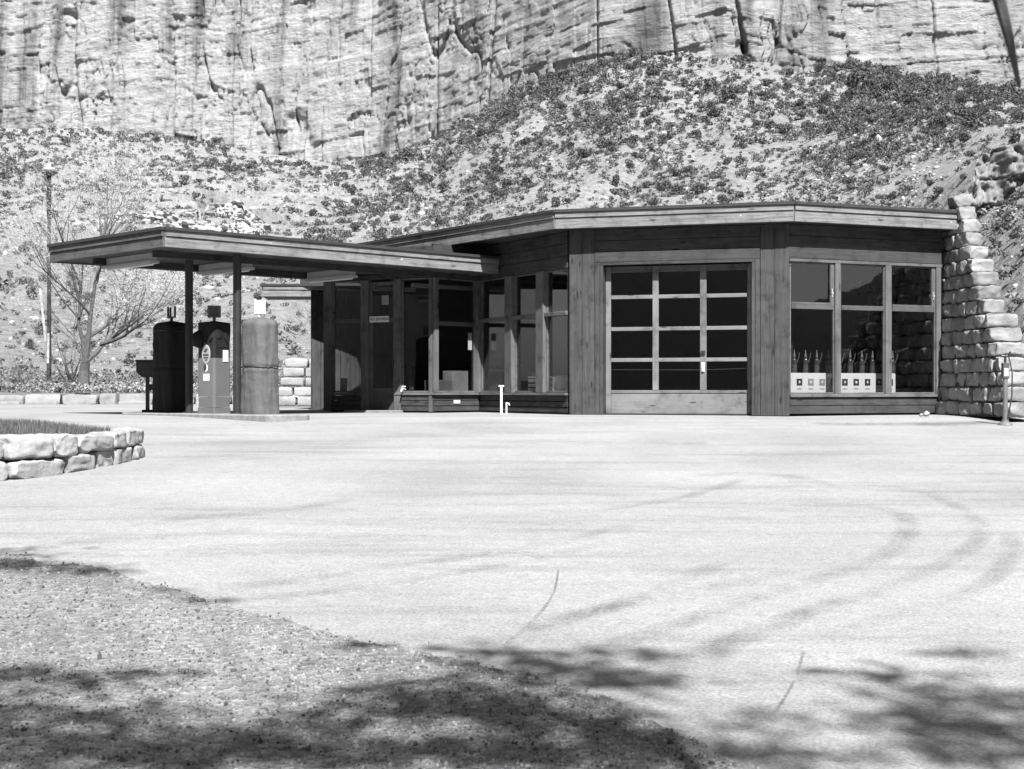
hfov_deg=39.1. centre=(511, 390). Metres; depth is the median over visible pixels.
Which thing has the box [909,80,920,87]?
juniper bush
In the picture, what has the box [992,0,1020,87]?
crevice
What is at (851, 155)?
juniper bush
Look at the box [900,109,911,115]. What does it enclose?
juniper bush
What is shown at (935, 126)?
juniper bush
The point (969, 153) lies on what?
juniper bush
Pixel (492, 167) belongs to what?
juniper bush
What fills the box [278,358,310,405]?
stone block wall
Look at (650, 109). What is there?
juniper bush
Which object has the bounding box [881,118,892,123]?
juniper bush
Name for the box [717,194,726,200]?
juniper bush
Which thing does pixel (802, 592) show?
forecourt
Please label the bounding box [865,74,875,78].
juniper bush
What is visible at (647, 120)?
juniper bush
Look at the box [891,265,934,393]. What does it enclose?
window
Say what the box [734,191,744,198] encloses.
juniper bush
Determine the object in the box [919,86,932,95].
juniper bush
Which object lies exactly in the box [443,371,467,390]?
carton
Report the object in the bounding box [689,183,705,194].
juniper bush
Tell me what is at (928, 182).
juniper bush
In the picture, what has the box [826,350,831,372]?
oil bottle
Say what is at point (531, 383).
carton
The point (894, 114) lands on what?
juniper bush
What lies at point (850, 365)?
oil bottle
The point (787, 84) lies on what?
juniper bush
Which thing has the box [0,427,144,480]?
planter wall
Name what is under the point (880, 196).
juniper bush
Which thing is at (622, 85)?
juniper bush
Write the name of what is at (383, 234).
juniper bush
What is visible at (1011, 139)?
juniper bush
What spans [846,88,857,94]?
juniper bush
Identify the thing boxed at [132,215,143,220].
juniper bush
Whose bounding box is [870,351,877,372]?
oil bottle
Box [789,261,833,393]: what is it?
window
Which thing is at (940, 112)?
juniper bush
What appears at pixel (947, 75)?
juniper bush
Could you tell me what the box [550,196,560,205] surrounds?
juniper bush
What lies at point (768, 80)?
juniper bush
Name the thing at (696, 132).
juniper bush
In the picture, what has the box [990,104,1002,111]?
juniper bush
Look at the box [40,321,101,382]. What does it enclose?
bare bush
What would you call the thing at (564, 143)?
juniper bush
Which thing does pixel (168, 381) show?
gas pump
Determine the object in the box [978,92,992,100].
juniper bush
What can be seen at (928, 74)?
juniper bush
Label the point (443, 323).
window
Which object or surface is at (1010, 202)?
juniper bush
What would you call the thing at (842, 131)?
juniper bush
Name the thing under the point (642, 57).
juniper bush
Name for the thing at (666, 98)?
juniper bush
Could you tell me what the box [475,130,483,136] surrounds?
juniper bush
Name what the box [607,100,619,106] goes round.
juniper bush
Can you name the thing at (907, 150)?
juniper bush
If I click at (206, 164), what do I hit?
juniper bush
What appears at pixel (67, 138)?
juniper bush
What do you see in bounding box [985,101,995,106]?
juniper bush
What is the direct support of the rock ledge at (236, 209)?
on the hillside
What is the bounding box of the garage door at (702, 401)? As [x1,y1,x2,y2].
[606,263,751,413]
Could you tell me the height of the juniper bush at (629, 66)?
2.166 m
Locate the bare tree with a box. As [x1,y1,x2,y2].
[0,101,244,394]
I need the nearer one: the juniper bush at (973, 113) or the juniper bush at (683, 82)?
the juniper bush at (973, 113)
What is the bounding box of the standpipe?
[499,385,503,413]
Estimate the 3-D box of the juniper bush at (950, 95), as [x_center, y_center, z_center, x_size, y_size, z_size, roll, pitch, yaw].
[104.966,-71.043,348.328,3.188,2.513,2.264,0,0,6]
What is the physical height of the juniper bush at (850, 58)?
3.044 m
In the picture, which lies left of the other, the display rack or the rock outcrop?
the display rack
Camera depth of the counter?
33.35 m
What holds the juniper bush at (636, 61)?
on the hillside
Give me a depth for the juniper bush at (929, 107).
298.12 m
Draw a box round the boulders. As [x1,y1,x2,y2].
[0,61,1023,367]
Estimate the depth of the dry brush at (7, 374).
86.75 m
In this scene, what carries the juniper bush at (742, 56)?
on the hillside
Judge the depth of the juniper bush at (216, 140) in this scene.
605.13 m
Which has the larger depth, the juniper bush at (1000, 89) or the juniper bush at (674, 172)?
the juniper bush at (1000, 89)
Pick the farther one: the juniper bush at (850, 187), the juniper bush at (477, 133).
the juniper bush at (477, 133)
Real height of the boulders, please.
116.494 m
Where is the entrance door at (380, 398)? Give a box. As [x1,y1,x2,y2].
[369,281,393,409]
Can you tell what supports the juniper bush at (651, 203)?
on the hillside
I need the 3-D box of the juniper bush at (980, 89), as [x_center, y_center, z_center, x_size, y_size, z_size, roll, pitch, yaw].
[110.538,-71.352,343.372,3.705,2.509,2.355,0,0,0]
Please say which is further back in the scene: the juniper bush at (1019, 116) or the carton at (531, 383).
the juniper bush at (1019, 116)
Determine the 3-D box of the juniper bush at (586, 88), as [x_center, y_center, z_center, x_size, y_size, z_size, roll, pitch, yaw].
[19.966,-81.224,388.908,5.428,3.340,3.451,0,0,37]
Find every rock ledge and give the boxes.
[51,210,218,226]
[176,199,281,233]
[176,218,260,234]
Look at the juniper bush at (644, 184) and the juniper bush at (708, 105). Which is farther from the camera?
the juniper bush at (708, 105)
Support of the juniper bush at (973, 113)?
on the hillside
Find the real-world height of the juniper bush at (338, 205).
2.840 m
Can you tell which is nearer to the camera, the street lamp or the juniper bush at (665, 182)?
the street lamp
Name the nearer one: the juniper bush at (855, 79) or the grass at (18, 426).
the grass at (18, 426)
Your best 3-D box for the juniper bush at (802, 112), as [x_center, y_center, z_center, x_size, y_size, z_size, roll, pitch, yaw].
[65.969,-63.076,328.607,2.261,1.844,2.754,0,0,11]
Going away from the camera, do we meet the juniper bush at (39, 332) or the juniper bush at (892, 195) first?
the juniper bush at (39, 332)
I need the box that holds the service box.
[135,360,152,411]
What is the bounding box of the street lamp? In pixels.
[39,163,57,386]
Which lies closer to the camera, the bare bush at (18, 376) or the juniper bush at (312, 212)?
the bare bush at (18, 376)
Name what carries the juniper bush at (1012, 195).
on the hillside
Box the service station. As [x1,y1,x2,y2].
[260,201,959,415]
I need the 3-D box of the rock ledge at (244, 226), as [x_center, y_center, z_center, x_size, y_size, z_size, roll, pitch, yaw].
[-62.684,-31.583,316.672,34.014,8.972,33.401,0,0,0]
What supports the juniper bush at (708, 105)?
on the hillside
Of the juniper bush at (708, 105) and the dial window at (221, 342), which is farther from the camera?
the juniper bush at (708, 105)
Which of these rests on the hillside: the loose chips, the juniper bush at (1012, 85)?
the juniper bush at (1012, 85)
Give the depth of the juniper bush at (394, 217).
322.94 m
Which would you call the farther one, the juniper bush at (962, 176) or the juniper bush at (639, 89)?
the juniper bush at (639, 89)
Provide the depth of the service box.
28.77 m
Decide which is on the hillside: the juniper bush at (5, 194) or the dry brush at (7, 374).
the juniper bush at (5, 194)
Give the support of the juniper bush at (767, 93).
on the hillside
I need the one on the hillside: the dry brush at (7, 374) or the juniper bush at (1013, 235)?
the juniper bush at (1013, 235)
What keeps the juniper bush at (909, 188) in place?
on the hillside
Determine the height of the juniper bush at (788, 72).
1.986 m
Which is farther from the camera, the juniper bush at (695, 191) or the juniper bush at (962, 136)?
the juniper bush at (695, 191)
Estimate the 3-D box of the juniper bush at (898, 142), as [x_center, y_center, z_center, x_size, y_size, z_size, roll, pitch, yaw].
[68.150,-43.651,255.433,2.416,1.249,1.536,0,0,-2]
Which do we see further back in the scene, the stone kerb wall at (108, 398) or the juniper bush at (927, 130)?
the juniper bush at (927, 130)
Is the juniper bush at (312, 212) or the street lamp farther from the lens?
the juniper bush at (312, 212)
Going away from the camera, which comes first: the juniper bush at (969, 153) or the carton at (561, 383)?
the carton at (561, 383)
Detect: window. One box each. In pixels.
[217,336,228,347]
[333,281,360,392]
[402,278,428,392]
[439,278,474,392]
[482,277,504,392]
[515,273,535,392]
[547,268,568,392]
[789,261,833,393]
[841,263,884,393]
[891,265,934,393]
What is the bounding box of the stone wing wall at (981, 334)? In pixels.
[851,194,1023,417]
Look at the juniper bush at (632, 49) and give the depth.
433.61 m
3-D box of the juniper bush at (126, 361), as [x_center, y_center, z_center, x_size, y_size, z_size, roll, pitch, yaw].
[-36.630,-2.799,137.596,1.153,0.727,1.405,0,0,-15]
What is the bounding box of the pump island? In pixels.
[122,412,308,421]
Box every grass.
[0,417,112,434]
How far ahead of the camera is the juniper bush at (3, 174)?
427.46 m
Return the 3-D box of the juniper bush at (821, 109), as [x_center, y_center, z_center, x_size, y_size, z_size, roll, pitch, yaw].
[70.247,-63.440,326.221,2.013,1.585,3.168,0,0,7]
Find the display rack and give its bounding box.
[789,373,894,405]
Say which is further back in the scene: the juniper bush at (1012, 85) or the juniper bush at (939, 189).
the juniper bush at (1012, 85)
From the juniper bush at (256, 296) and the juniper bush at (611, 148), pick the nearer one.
the juniper bush at (256, 296)
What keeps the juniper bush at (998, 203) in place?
on the hillside
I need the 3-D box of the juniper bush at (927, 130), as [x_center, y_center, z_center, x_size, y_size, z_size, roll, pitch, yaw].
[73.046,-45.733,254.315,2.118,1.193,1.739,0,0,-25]
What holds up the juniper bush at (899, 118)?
on the hillside
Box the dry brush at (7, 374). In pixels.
[0,356,1023,392]
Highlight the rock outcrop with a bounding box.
[967,129,1023,219]
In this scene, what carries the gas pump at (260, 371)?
on the pump island
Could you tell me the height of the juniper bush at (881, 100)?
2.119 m
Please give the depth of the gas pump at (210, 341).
27.24 m
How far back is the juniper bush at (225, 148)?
577.77 m
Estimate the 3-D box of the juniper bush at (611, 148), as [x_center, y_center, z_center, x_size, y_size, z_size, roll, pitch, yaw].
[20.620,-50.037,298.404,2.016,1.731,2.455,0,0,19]
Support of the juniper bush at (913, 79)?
on the hillside
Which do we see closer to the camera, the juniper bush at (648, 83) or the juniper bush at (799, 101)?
the juniper bush at (799, 101)
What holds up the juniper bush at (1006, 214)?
on the hillside
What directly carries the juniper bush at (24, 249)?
on the hillside
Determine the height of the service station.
4.032 m
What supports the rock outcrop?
on the hillside
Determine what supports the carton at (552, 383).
on the service station
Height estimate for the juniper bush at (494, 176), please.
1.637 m
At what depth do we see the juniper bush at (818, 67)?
409.77 m
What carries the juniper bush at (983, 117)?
on the hillside
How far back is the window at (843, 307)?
28.12 m
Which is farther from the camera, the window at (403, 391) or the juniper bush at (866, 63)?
the juniper bush at (866, 63)
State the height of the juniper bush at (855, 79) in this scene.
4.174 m
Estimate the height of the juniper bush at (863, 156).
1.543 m
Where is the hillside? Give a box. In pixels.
[0,54,1023,377]
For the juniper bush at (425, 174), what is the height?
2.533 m
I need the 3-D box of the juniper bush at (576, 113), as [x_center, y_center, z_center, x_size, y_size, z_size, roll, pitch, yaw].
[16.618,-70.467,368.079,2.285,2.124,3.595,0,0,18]
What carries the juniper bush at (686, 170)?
on the hillside
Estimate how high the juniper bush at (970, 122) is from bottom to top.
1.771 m
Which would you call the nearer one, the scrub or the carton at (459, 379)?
the carton at (459, 379)
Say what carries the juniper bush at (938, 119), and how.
on the hillside
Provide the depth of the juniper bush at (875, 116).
291.79 m
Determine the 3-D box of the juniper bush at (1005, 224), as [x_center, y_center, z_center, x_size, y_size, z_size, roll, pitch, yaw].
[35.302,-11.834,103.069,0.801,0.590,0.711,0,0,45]
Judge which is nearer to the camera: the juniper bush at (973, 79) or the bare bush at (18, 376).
the bare bush at (18, 376)
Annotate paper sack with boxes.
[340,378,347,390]
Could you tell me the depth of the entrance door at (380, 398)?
31.60 m
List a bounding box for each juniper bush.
[0,172,9,179]
[1,190,11,196]
[18,245,29,251]
[25,284,41,298]
[34,327,43,334]
[54,192,65,198]
[59,136,70,142]
[122,358,133,364]
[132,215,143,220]
[201,161,212,166]
[211,137,220,144]
[219,144,230,151]
[223,164,237,172]
[253,292,262,299]
[307,208,316,215]
[336,200,345,209]
[347,186,357,192]
[349,222,360,228]
[350,198,362,205]
[359,168,370,172]
[374,232,385,238]
[379,230,389,238]
[389,214,401,221]
[391,228,401,235]
[400,148,411,157]
[420,172,429,179]
[437,181,448,190]
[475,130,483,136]
[487,174,498,180]
[488,186,497,193]
[489,156,499,161]
[489,163,500,171]
[496,189,507,196]
[497,176,512,186]
[501,108,511,116]
[521,176,531,184]
[538,80,546,86]
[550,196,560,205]
[557,102,567,108]
[561,140,570,149]
[572,110,581,118]
[577,83,594,94]
[582,150,591,156]
[603,140,613,145]
[604,126,613,132]
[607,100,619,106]
[607,144,616,152]
[612,174,619,182]
[616,82,625,88]
[624,63,635,70]
[625,159,634,168]
[626,47,636,55]
[628,111,637,116]
[628,134,639,140]
[630,59,639,66]
[632,85,643,91]
[636,152,646,159]
[639,54,647,60]
[640,180,650,187]
[643,78,652,84]
[643,107,653,112]
[643,117,652,124]
[647,199,656,205]
[649,68,659,76]
[650,158,663,167]
[655,179,671,189]
[659,95,669,100]
[669,168,680,175]
[670,184,683,193]
[673,54,682,62]
[679,80,688,86]
[679,165,692,173]
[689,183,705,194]
[691,129,701,136]
[696,77,716,88]
[704,101,713,108]
[706,106,719,117]
[716,180,726,186]
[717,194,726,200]
[721,85,737,93]
[722,157,730,164]
[734,134,749,143]
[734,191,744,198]
[737,54,746,59]
[756,90,764,96]
[760,78,772,84]
[763,90,772,98]
[775,122,791,130]
[782,82,792,87]
[786,68,793,74]
[794,98,805,104]
[797,110,805,117]
[797,151,805,157]
[813,62,824,71]
[818,106,825,113]
[819,91,830,100]
[836,128,847,137]
[841,99,851,105]
[842,175,856,184]
[845,56,854,66]
[845,70,861,87]
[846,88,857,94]
[846,111,858,117]
[846,152,856,159]
[846,185,855,190]
[849,119,864,132]
[854,150,871,158]
[856,103,865,109]
[861,60,872,67]
[861,79,874,86]
[862,79,876,84]
[864,114,878,121]
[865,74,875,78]
[873,85,881,91]
[873,96,884,103]
[874,193,888,199]
[881,80,894,88]
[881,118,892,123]
[885,131,896,136]
[887,191,897,199]
[889,91,903,97]
[889,111,899,117]
[890,141,902,145]
[896,112,906,122]
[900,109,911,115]
[902,146,912,153]
[904,89,916,102]
[905,77,919,83]
[905,185,913,190]
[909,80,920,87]
[916,113,929,119]
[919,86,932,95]
[921,128,931,134]
[923,104,933,109]
[925,71,934,78]
[926,179,935,185]
[930,124,940,130]
[931,113,947,125]
[932,186,944,195]
[935,111,946,114]
[939,71,950,79]
[940,91,952,96]
[944,136,954,143]
[954,90,967,102]
[958,105,969,117]
[958,132,971,141]
[959,173,966,178]
[961,118,980,127]
[963,150,975,156]
[965,75,978,83]
[967,107,981,118]
[968,86,983,94]
[970,103,985,110]
[974,96,985,102]
[975,113,990,121]
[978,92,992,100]
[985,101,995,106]
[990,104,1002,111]
[990,222,998,230]
[996,200,1002,206]
[997,85,1007,92]
[997,210,1015,221]
[1000,221,1010,227]
[1003,198,1016,206]
[1006,78,1020,90]
[1008,132,1023,143]
[1008,231,1020,239]
[1009,190,1022,199]
[1010,110,1021,122]
[1011,224,1023,231]
[1012,297,1023,304]
[1013,96,1023,105]
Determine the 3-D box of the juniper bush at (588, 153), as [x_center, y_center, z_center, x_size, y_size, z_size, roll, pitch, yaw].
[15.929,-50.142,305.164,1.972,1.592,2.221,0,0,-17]
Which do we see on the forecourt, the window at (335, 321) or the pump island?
the pump island
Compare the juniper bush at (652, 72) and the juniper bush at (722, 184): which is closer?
the juniper bush at (722, 184)
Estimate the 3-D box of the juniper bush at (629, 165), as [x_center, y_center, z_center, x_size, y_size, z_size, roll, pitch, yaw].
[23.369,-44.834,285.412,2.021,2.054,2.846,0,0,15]
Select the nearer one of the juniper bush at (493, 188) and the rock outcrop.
the rock outcrop
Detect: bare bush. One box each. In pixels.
[2,345,38,384]
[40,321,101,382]
[193,317,232,380]
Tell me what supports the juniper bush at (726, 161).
on the hillside
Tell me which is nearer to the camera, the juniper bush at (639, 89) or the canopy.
the canopy
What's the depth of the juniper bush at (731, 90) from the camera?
350.25 m
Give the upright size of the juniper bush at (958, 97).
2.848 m
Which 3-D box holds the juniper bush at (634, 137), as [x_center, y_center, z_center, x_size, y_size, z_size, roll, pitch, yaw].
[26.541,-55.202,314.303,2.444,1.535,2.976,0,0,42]
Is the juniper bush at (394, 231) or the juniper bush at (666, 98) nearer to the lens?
the juniper bush at (394, 231)
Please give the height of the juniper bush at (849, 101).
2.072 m
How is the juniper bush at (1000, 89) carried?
on the hillside
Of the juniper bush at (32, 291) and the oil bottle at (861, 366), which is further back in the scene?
the juniper bush at (32, 291)
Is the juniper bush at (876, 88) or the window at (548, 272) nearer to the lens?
the window at (548, 272)
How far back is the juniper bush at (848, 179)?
226.05 m
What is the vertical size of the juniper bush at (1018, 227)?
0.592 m
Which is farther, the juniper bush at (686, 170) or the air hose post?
the juniper bush at (686, 170)
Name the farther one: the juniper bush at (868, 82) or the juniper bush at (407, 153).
the juniper bush at (407, 153)
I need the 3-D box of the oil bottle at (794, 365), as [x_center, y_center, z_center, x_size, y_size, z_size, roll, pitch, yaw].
[5.480,-0.562,27.849,0.159,0.450,0.104,0,0,0]
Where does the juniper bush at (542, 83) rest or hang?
on the hillside
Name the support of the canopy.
on the pump island
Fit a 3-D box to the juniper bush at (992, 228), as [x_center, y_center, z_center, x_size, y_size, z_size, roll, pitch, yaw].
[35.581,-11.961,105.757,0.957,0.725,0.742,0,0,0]
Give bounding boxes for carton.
[425,380,451,390]
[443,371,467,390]
[489,370,504,390]
[528,376,550,390]
[550,377,555,390]
[556,375,566,390]
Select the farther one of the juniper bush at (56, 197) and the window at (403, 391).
the juniper bush at (56, 197)
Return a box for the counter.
[407,367,494,409]
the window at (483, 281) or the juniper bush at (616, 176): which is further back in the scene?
the juniper bush at (616, 176)
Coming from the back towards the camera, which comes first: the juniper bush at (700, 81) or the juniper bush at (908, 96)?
the juniper bush at (700, 81)
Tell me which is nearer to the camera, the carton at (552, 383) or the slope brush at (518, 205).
the carton at (552, 383)
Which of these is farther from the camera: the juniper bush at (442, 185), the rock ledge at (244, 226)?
the juniper bush at (442, 185)
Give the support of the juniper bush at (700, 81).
on the hillside
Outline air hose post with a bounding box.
[997,351,1012,424]
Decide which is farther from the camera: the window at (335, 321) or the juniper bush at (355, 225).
the juniper bush at (355, 225)
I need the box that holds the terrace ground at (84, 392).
[0,374,286,392]
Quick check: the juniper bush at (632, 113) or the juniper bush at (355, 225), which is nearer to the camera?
the juniper bush at (355, 225)
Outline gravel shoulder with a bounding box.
[0,554,752,768]
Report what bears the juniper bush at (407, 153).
on the hillside
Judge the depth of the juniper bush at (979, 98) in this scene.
320.25 m
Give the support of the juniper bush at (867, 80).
on the hillside
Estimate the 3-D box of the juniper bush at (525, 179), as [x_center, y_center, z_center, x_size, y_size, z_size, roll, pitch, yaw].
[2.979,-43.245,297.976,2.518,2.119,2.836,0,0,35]
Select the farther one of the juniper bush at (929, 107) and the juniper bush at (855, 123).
the juniper bush at (929, 107)
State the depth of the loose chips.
6.31 m
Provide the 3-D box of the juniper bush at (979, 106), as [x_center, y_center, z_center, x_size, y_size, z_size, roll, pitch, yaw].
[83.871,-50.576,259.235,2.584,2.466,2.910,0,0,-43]
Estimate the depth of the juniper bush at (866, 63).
415.46 m
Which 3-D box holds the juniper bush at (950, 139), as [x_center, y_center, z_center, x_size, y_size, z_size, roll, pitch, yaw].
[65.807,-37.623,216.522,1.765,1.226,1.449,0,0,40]
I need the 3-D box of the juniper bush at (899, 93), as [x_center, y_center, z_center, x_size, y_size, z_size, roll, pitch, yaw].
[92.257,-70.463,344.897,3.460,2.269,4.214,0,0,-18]
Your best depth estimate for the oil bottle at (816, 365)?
28.01 m
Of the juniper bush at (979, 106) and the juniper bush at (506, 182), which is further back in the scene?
the juniper bush at (506, 182)
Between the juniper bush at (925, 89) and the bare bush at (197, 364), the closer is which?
the bare bush at (197, 364)
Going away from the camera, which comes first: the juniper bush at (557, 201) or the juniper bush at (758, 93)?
the juniper bush at (557, 201)
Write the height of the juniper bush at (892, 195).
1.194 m
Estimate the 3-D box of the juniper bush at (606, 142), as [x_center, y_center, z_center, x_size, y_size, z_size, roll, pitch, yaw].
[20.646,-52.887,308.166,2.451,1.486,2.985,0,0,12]
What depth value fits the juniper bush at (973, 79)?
420.21 m
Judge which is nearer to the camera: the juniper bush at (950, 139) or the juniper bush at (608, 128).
the juniper bush at (950, 139)
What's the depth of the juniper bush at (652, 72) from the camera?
392.02 m
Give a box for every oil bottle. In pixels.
[792,350,799,372]
[803,350,810,372]
[814,350,821,372]
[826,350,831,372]
[847,350,854,372]
[859,351,866,372]
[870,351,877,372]
[892,351,897,373]
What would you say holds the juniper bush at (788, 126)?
on the hillside
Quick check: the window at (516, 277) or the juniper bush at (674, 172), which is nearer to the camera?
the window at (516, 277)
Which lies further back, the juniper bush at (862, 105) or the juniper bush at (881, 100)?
the juniper bush at (881, 100)
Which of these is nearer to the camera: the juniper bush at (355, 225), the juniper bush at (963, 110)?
the juniper bush at (963, 110)
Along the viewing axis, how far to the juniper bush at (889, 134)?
265.06 m
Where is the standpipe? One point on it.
(501, 398)
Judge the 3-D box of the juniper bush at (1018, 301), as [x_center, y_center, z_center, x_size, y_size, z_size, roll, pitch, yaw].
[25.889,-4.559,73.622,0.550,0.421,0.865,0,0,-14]
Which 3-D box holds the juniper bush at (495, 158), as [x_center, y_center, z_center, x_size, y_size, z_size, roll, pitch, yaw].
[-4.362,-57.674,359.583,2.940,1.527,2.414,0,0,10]
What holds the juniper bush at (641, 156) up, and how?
on the hillside
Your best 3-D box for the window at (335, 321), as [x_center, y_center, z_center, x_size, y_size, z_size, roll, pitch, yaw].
[-3.644,-1.192,32.035,0.795,2.473,0.078,0,0,29]
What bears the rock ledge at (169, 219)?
on the hillside
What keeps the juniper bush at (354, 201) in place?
on the hillside
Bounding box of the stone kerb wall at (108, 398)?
[0,393,299,403]
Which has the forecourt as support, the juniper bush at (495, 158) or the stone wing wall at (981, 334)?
the stone wing wall at (981, 334)
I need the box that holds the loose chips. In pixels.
[0,552,759,768]
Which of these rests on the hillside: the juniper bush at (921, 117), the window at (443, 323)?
the juniper bush at (921, 117)
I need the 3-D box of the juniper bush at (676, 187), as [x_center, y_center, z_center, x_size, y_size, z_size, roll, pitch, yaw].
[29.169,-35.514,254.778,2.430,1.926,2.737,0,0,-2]
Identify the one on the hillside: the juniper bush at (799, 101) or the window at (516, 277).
the juniper bush at (799, 101)
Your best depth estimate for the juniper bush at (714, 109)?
327.66 m
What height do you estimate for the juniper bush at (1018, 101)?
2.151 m
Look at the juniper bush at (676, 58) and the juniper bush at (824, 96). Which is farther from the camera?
the juniper bush at (676, 58)
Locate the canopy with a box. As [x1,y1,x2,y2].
[47,226,500,413]
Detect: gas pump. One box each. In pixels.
[152,306,184,412]
[191,305,230,413]
[240,300,279,413]
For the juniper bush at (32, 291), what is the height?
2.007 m
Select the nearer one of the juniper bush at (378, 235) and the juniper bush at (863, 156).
the juniper bush at (863, 156)
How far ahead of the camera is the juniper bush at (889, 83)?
361.07 m
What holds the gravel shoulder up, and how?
on the forecourt
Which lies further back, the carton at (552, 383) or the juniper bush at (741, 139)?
the juniper bush at (741, 139)
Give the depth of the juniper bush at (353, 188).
435.78 m
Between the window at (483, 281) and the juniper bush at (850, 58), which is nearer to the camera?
the window at (483, 281)
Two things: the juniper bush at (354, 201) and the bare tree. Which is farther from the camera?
the juniper bush at (354, 201)
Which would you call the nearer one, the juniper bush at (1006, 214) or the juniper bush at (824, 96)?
the juniper bush at (1006, 214)
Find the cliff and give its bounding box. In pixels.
[0,0,1023,162]
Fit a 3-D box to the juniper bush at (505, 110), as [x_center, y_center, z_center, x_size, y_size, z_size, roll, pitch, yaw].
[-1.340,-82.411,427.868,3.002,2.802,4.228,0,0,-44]
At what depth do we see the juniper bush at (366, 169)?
482.51 m
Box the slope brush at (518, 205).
[0,69,1023,374]
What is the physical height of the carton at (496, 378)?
0.521 m
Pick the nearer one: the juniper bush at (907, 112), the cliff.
the juniper bush at (907, 112)
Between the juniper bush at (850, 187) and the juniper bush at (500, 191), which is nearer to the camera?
the juniper bush at (850, 187)
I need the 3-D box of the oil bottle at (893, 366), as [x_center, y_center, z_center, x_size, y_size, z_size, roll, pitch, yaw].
[7.611,-0.562,28.726,0.159,0.450,0.104,0,0,0]
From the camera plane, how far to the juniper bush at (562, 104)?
392.12 m
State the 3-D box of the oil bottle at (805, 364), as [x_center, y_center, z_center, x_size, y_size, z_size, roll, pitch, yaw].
[5.718,-0.562,27.947,0.159,0.450,0.104,0,0,0]
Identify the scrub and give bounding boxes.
[0,49,1023,372]
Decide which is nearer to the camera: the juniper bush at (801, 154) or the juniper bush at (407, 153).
the juniper bush at (801, 154)
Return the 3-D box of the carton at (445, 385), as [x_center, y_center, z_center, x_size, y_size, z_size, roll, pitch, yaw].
[-1.605,-0.077,31.455,0.300,0.295,0.562,0,0,44]
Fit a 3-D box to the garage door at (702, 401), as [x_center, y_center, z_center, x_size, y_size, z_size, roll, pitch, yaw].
[3.247,-0.987,28.117,2.882,2.910,0.203,0,0,16]
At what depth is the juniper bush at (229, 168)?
479.57 m
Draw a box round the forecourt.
[0,404,1023,768]
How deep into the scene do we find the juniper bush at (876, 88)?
355.86 m
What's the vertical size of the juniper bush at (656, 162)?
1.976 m

